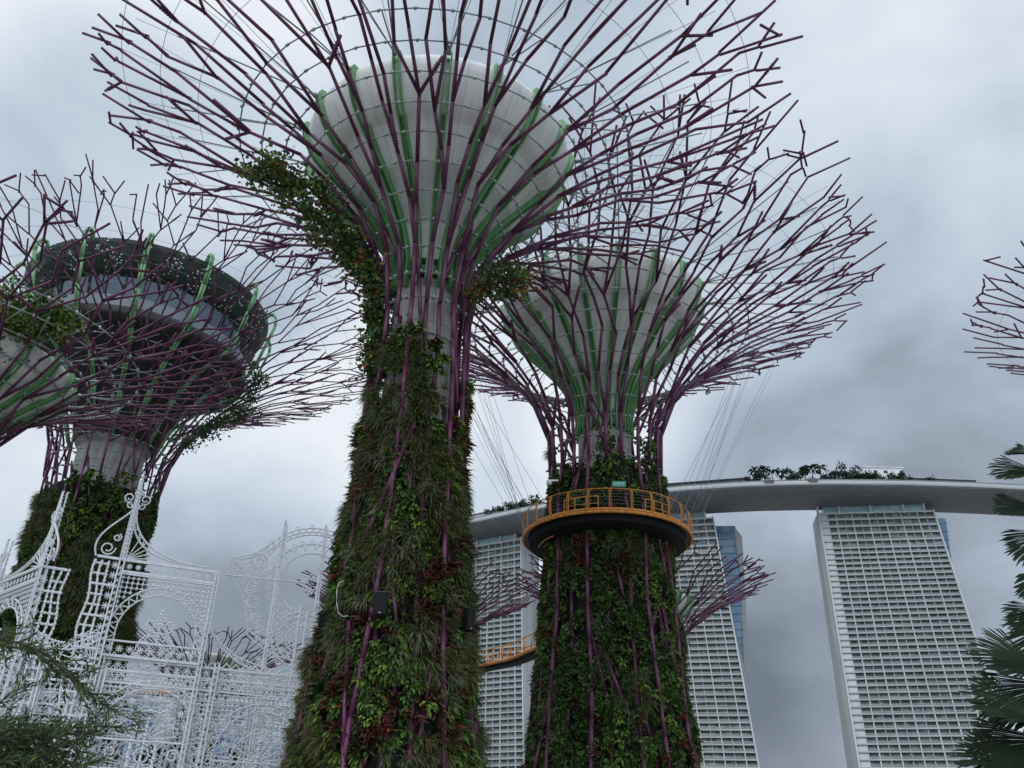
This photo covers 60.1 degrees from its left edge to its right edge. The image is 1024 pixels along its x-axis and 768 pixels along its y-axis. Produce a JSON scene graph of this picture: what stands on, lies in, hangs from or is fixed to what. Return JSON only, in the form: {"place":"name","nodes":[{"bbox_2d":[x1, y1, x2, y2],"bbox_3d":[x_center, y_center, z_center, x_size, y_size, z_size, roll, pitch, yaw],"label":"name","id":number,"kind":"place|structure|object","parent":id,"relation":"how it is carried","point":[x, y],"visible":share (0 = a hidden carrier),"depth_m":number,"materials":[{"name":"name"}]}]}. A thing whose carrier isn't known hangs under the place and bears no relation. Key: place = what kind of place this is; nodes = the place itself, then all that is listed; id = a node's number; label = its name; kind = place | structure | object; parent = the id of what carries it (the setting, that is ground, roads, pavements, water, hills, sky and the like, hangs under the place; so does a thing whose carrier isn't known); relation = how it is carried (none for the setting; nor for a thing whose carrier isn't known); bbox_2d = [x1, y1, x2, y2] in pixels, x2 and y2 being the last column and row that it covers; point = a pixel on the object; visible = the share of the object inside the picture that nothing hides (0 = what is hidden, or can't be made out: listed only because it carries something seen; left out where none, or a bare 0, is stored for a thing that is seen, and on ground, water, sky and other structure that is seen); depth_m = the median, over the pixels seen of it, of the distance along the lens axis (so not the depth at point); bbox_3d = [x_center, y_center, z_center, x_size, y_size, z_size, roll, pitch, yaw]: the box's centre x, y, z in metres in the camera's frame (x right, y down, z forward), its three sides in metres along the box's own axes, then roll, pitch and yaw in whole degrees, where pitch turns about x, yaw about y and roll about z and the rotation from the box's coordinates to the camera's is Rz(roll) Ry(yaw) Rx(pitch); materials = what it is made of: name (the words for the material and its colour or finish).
{"place":"outdoors","nodes":[
{"label":"outdoors","id":0,"kind":"place"},
{"bbox_2d":[118,678,295,767],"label":"office building","id":1,"kind":"structure","parent":0,"point":[228,740],"depth_m":182.15,"materials":[{"name":"grey glass"}]},
{"bbox_2d":[118,685,141,767],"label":"window","id":2,"kind":"structure","parent":1,"relation":"in","point":[134,705],"depth_m":177.97,"materials":[{"name":"blue glass"}]},
{"bbox_2d":[128,702,158,767],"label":"window","id":3,"kind":"structure","parent":1,"relation":"in","point":[150,724],"depth_m":178.45,"materials":[{"name":"blue glass"}]},
{"bbox_2d":[214,703,257,766],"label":"window","id":4,"kind":"structure","parent":1,"relation":"in","point":[228,740],"depth_m":182.50,"materials":[{"name":"blue glass"}]},
{"bbox_2d":[257,742,282,767],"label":"window","id":5,"kind":"structure","parent":1,"relation":"in","point":[272,751],"depth_m":183.44,"materials":[{"name":"blue glass"}]},
{"bbox_2d":[202,520,334,767],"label":"rosette arch","id":6,"kind":"structure","parent":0,"point":[325,535],"depth_m":44.66,"materials":[{"name":"white metal"}]},
{"bbox_2d":[264,540,331,629],"bbox_3d":[-10.311,10.271,45.431,4.685,4.662,0.142,9,-30,-12],"label":"round window","id":7,"kind":"structure","parent":6,"relation":"in","point":[301,545],"depth_m":45.23,"materials":[{"name":"white metal"}]},
{"bbox_2d":[0,0,1023,767],"label":"sky","id":8,"kind":"structure","parent":0,"point":[924,99],"materials":[{"name":"grey"}]},
{"bbox_2d":[667,511,759,767],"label":"hotel tower","id":9,"kind":"structure","parent":0,"point":[718,697],"depth_m":450.75,"materials":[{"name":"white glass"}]},
{"label":"ground","id":10,"kind":"structure","parent":0,"visible":0},
{"bbox_2d":[0,649,47,731],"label":"lattice gallery","id":11,"kind":"object","parent":10,"relation":"on","point":[33,688],"visible":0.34,"depth_m":35.76,"materials":[{"name":"white metal"}]},
{"bbox_2d":[0,491,70,749],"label":"lattice tower","id":12,"kind":"structure","parent":10,"relation":"on","point":[49,540],"depth_m":37.54,"materials":[{"name":"white metal"}]},
{"bbox_2d":[0,659,107,765],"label":"lattice gallery","id":13,"kind":"object","parent":10,"relation":"on","point":[4,669],"visible":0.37,"depth_m":36.09,"materials":[{"name":"white metal"}]},
{"bbox_2d":[0,612,152,767],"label":"leafy tree","id":14,"kind":"object","parent":10,"relation":"on","point":[14,741],"visible":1,"depth_m":7.52,"materials":[{"name":"green plant"}]},
{"bbox_2d":[0,174,254,446],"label":"steel tree","id":15,"kind":"object","parent":10,"relation":"on","point":[38,391],"visible":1,"depth_m":46.24,"materials":[{"name":"purple metal"}]},
{"bbox_2d":[0,274,91,362],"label":"bowl shrub","id":16,"kind":"object","parent":15,"relation":"on","point":[21,322],"visible":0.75,"depth_m":44.44,"materials":[{"name":"green plant"}]},
{"bbox_2d":[53,471,219,767],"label":"lattice tower","id":17,"kind":"structure","parent":10,"relation":"on","point":[135,506],"depth_m":38.68,"materials":[{"name":"white metal"}]},
{"bbox_2d":[24,626,100,665],"bbox_3d":[-18.716,10.852,36.865,2.802,1.494,0.134,12,-31,-18],"label":"lattice crest","id":18,"kind":"object","parent":17,"relation":"attached to","point":[77,642],"visible":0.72,"depth_m":36.93,"materials":[{"name":"white metal"}]},
{"bbox_2d":[1,688,290,767],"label":"lattice gallery","id":19,"kind":"object","parent":10,"relation":"on","point":[270,727],"visible":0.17,"depth_m":44.39,"materials":[{"name":"white metal"}]},
{"bbox_2d":[0,154,368,767],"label":"steel tree","id":20,"kind":"object","parent":10,"relation":"on","point":[103,479],"visible":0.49,"depth_m":70.53,"materials":[{"name":"purple metal"}]},
{"bbox_2d":[176,359,272,454],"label":"climbing vine","id":21,"kind":"object","parent":20,"relation":"attached to","point":[206,427],"visible":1,"depth_m":68.94,"materials":[{"name":"green plant"}]},
{"bbox_2d":[123,726,257,767],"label":"garden tree","id":22,"kind":"object","parent":10,"relation":"on","point":[158,751],"visible":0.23,"depth_m":63.01,"materials":[{"name":"green plant"}]},
{"bbox_2d":[78,650,303,767],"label":"lattice gallery","id":23,"kind":"object","parent":10,"relation":"on","point":[210,690],"visible":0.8,"depth_m":37.84,"materials":[{"name":"white metal"}]},
{"bbox_2d":[85,665,302,767],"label":"lattice gallery","id":24,"kind":"object","parent":10,"relation":"on","point":[170,734],"visible":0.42,"depth_m":41.27,"materials":[{"name":"white metal"}]},
{"bbox_2d":[133,622,301,754],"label":"steel tree","id":25,"kind":"object","parent":10,"relation":"on","point":[222,659],"visible":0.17,"depth_m":91.68,"materials":[{"name":"purple metal"}]},
{"bbox_2d":[266,605,316,767],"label":"lattice rosette","id":26,"kind":"object","parent":10,"relation":"on","point":[306,618],"visible":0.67,"depth_m":41.59,"materials":[{"name":"white metal"}]},
{"bbox_2d":[296,560,539,625],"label":"steel tree","id":27,"kind":"object","parent":10,"relation":"on","point":[496,614],"visible":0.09,"depth_m":71.96,"materials":[{"name":"purple metal"}]},
{"bbox_2d":[82,0,802,767],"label":"steel tree","id":28,"kind":"object","parent":10,"relation":"on","point":[448,170],"visible":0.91,"depth_m":40.68,"materials":[{"name":"purple metal"}]},
{"bbox_2d":[225,137,393,385],"bbox_3d":[-9.505,-5.721,41.665,9.342,11.814,3.601,14,-31,-21],"label":"climbing vine","id":29,"kind":"object","parent":28,"relation":"attached to","point":[276,173],"visible":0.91,"depth_m":42.21,"materials":[{"name":"green plant"}]},
{"bbox_2d":[317,609,332,630],"bbox_3d":[-6.912,9.032,33.781,0.941,0.760,0.440,13,-31,-18],"label":"loudspeaker","id":30,"kind":"object","parent":28,"relation":"attached to","point":[322,615],"visible":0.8,"depth_m":33.56,"materials":[{"name":"black plastic"}]},
{"bbox_2d":[373,591,390,617],"bbox_3d":[-4.761,8.140,32.567,0.553,0.920,0.951,2,-29,0],"label":"loudspeaker","id":31,"kind":"object","parent":28,"relation":"attached to","point":[380,604],"visible":1,"depth_m":32.16,"materials":[{"name":"black plastic"}]},
{"bbox_2d":[457,605,475,631],"bbox_3d":[-1.922,9.125,34.267,0.941,0.920,0.528,-17,-34,31],"label":"loudspeaker","id":32,"kind":"object","parent":28,"relation":"attached to","point":[468,619],"visible":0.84,"depth_m":33.99,"materials":[{"name":"black plastic"}]},
{"bbox_2d":[458,249,543,313],"bbox_3d":[-0.630,-4.937,41.929,4.296,3.347,2.472,2,-29,0],"label":"climbing vine","id":33,"kind":"object","parent":28,"relation":"attached to","point":[483,288],"visible":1,"depth_m":41.71,"materials":[{"name":"green plant"}]},
{"bbox_2d":[470,533,538,767],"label":"hotel tower","id":34,"kind":"structure","parent":10,"relation":"on","point":[505,711],"depth_m":510.95,"materials":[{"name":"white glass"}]},
{"bbox_2d":[468,479,1023,539],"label":"roof deck","id":35,"kind":"structure","parent":34,"relation":"on","point":[936,496],"depth_m":502.40,"materials":[{"name":"white paint"}]},
{"bbox_2d":[471,510,498,517],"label":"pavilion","id":36,"kind":"structure","parent":35,"relation":"on","point":[479,514],"depth_m":572.23,"materials":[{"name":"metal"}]},
{"bbox_2d":[492,505,506,511],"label":"round tree","id":37,"kind":"object","parent":35,"relation":"on","point":[500,509],"visible":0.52,"depth_m":565.74,"materials":[{"name":"green plant"}]},
{"bbox_2d":[504,501,520,509],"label":"round tree","id":38,"kind":"object","parent":35,"relation":"on","point":[510,506],"visible":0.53,"depth_m":560.45,"materials":[{"name":"green plant"}]},
{"bbox_2d":[502,498,526,507],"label":"round tree","id":39,"kind":"object","parent":35,"relation":"on","point":[521,502],"visible":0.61,"depth_m":557.71,"materials":[{"name":"green plant"}]},
{"bbox_2d":[523,493,539,506],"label":"round tree","id":40,"kind":"object","parent":35,"relation":"on","point":[531,497],"visible":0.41,"depth_m":556.49,"materials":[{"name":"green plant"}]},
{"bbox_2d":[531,499,543,504],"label":"round tree","id":41,"kind":"object","parent":35,"relation":"on","point":[536,500],"visible":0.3,"depth_m":549.71,"materials":[{"name":"green plant"}]},
{"bbox_2d":[667,477,744,486],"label":"long pavilion","id":42,"kind":"structure","parent":35,"relation":"on","point":[707,482],"depth_m":513.24,"materials":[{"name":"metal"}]},
{"bbox_2d":[744,476,755,480],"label":"shrub","id":43,"kind":"object","parent":35,"relation":"on","point":[747,478],"visible":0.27,"depth_m":507.81,"materials":[{"name":"green plant"}]},
{"bbox_2d":[747,466,761,480],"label":"palm tree","id":44,"kind":"object","parent":35,"relation":"on","point":[753,468],"visible":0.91,"depth_m":511.98,"materials":[{"name":"green plant"}]},
{"bbox_2d":[751,470,770,480],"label":"round tree","id":45,"kind":"object","parent":35,"relation":"on","point":[758,475],"visible":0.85,"depth_m":509.12,"materials":[{"name":"green plant"}]},
{"bbox_2d":[757,465,773,478],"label":"palm tree","id":46,"kind":"object","parent":35,"relation":"on","point":[762,468],"visible":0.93,"depth_m":511.56,"materials":[{"name":"green plant"}]},
{"bbox_2d":[764,479,773,482],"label":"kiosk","id":47,"kind":"object","parent":35,"relation":"on","point":[768,480],"visible":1,"depth_m":499.29,"materials":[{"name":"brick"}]},
{"bbox_2d":[767,469,778,478],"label":"palm tree","id":48,"kind":"object","parent":35,"relation":"on","point":[771,471],"visible":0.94,"depth_m":509.69,"materials":[{"name":"green plant"}]},
{"bbox_2d":[775,467,786,479],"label":"palm tree","id":49,"kind":"object","parent":35,"relation":"on","point":[780,471],"visible":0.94,"depth_m":509.78,"materials":[{"name":"green plant"}]},
{"bbox_2d":[778,467,797,479],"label":"round tree","id":50,"kind":"object","parent":35,"relation":"on","point":[788,478],"visible":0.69,"depth_m":507.38,"materials":[{"name":"green plant"}]},
{"bbox_2d":[785,465,810,479],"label":"round tree","id":51,"kind":"object","parent":35,"relation":"on","point":[801,473],"visible":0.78,"depth_m":506.46,"materials":[{"name":"green plant"}]},
{"bbox_2d":[798,465,809,478],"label":"palm tree","id":52,"kind":"object","parent":35,"relation":"on","point":[802,467],"visible":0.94,"depth_m":507.74,"materials":[{"name":"green plant"}]},
{"bbox_2d":[805,464,817,476],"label":"palm tree","id":53,"kind":"object","parent":35,"relation":"on","point":[811,466],"visible":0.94,"depth_m":507.58,"materials":[{"name":"green plant"}]},
{"bbox_2d":[808,478,817,481],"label":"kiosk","id":54,"kind":"object","parent":35,"relation":"on","point":[813,479],"visible":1,"depth_m":496.21,"materials":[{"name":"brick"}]},
{"bbox_2d":[814,464,827,475],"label":"palm tree","id":55,"kind":"object","parent":35,"relation":"on","point":[819,466],"visible":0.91,"depth_m":506.71,"materials":[{"name":"green plant"}]},
{"bbox_2d":[813,469,836,478],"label":"round tree","id":56,"kind":"object","parent":35,"relation":"on","point":[826,475],"visible":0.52,"depth_m":504.89,"materials":[{"name":"green plant"}]},
{"bbox_2d":[828,460,851,478],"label":"round tree","id":57,"kind":"object","parent":35,"relation":"on","point":[839,475],"visible":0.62,"depth_m":505.68,"materials":[{"name":"green plant"}]},
{"bbox_2d":[841,465,861,478],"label":"round tree","id":58,"kind":"object","parent":35,"relation":"on","point":[852,472],"visible":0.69,"depth_m":502.07,"materials":[{"name":"green plant"}]},
{"bbox_2d":[847,473,868,478],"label":"shrub","id":59,"kind":"object","parent":35,"relation":"on","point":[863,474],"visible":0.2,"depth_m":499.31,"materials":[{"name":"green plant"}]},
{"bbox_2d":[851,472,873,478],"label":"round tree","id":60,"kind":"object","parent":35,"relation":"on","point":[870,477],"visible":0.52,"depth_m":502.07,"materials":[{"name":"green plant"}]},
{"bbox_2d":[864,470,881,478],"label":"round tree","id":61,"kind":"object","parent":35,"relation":"on","point":[875,474],"visible":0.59,"depth_m":502.97,"materials":[{"name":"green plant"}]},
{"bbox_2d":[858,466,904,479],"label":"pavilion","id":62,"kind":"structure","parent":35,"relation":"on","point":[883,471],"depth_m":512.73,"materials":[{"name":"white paint"}]},
{"bbox_2d":[887,470,912,479],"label":"round tree","id":63,"kind":"object","parent":35,"relation":"on","point":[902,475],"visible":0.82,"depth_m":501.51,"materials":[{"name":"green plant"}]},
{"bbox_2d":[921,475,937,480],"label":"shrub","id":64,"kind":"object","parent":35,"relation":"on","point":[929,478],"visible":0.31,"depth_m":500.26,"materials":[{"name":"green plant"}]},
{"bbox_2d":[907,477,976,481],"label":"canopy row","id":65,"kind":"object","parent":35,"relation":"on","point":[949,479],"visible":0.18,"depth_m":507.77,"materials":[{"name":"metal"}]},
{"bbox_2d":[339,81,886,767],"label":"steel tree","id":66,"kind":"object","parent":10,"relation":"on","point":[607,677],"visible":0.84,"depth_m":54.09,"materials":[{"name":"purple metal"}]},
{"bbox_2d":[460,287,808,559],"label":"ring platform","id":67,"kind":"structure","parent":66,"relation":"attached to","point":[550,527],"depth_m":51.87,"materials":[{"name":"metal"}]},
{"bbox_2d":[546,479,557,484],"bbox_3d":[2.431,5.917,53.391,0.735,0.410,0.340,2,-29,0],"label":"security camera","id":68,"kind":"object","parent":67,"relation":"attached to","point":[548,482],"visible":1,"depth_m":53.29,"materials":[{"name":"white paint"}]},
{"bbox_2d":[612,481,625,487],"bbox_3d":[6.272,5.869,51.898,0.800,0.360,0.120,2,-29,0],"label":"exit sign","id":69,"kind":"object","parent":67,"relation":"attached to","point":[618,483],"visible":1,"depth_m":51.87,"materials":[{"name":"teal plastic"}]},
{"bbox_2d":[515,542,775,636],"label":"steel tree","id":70,"kind":"object","parent":10,"relation":"on","point":[685,605],"visible":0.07,"depth_m":67.13,"materials":[{"name":"purple metal"}]},
{"bbox_2d":[126,632,535,697],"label":"walkway","id":71,"kind":"structure","parent":70,"relation":"attached to","point":[525,656],"depth_m":87.40,"materials":[{"name":"orange metal"}]},
{"bbox_2d":[813,503,1007,767],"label":"hotel tower","id":72,"kind":"structure","parent":10,"relation":"on","point":[900,629],"depth_m":439.98,"materials":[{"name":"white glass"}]},
{"bbox_2d":[950,601,1023,767],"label":"fan palm","id":73,"kind":"object","parent":10,"relation":"on","point":[997,753],"visible":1,"depth_m":10.85,"materials":[{"name":"green plant"}]},
{"bbox_2d":[962,240,1023,374],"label":"steel tree","id":74,"kind":"object","parent":10,"relation":"on","point":[1011,367],"visible":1,"depth_m":64.20,"materials":[{"name":"purple metal"}]},
{"bbox_2d":[987,442,1023,651],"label":"fan palm","id":75,"kind":"object","parent":10,"relation":"on","point":[1017,509],"visible":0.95,"depth_m":12.69,"materials":[{"name":"green plant"}]}
]}

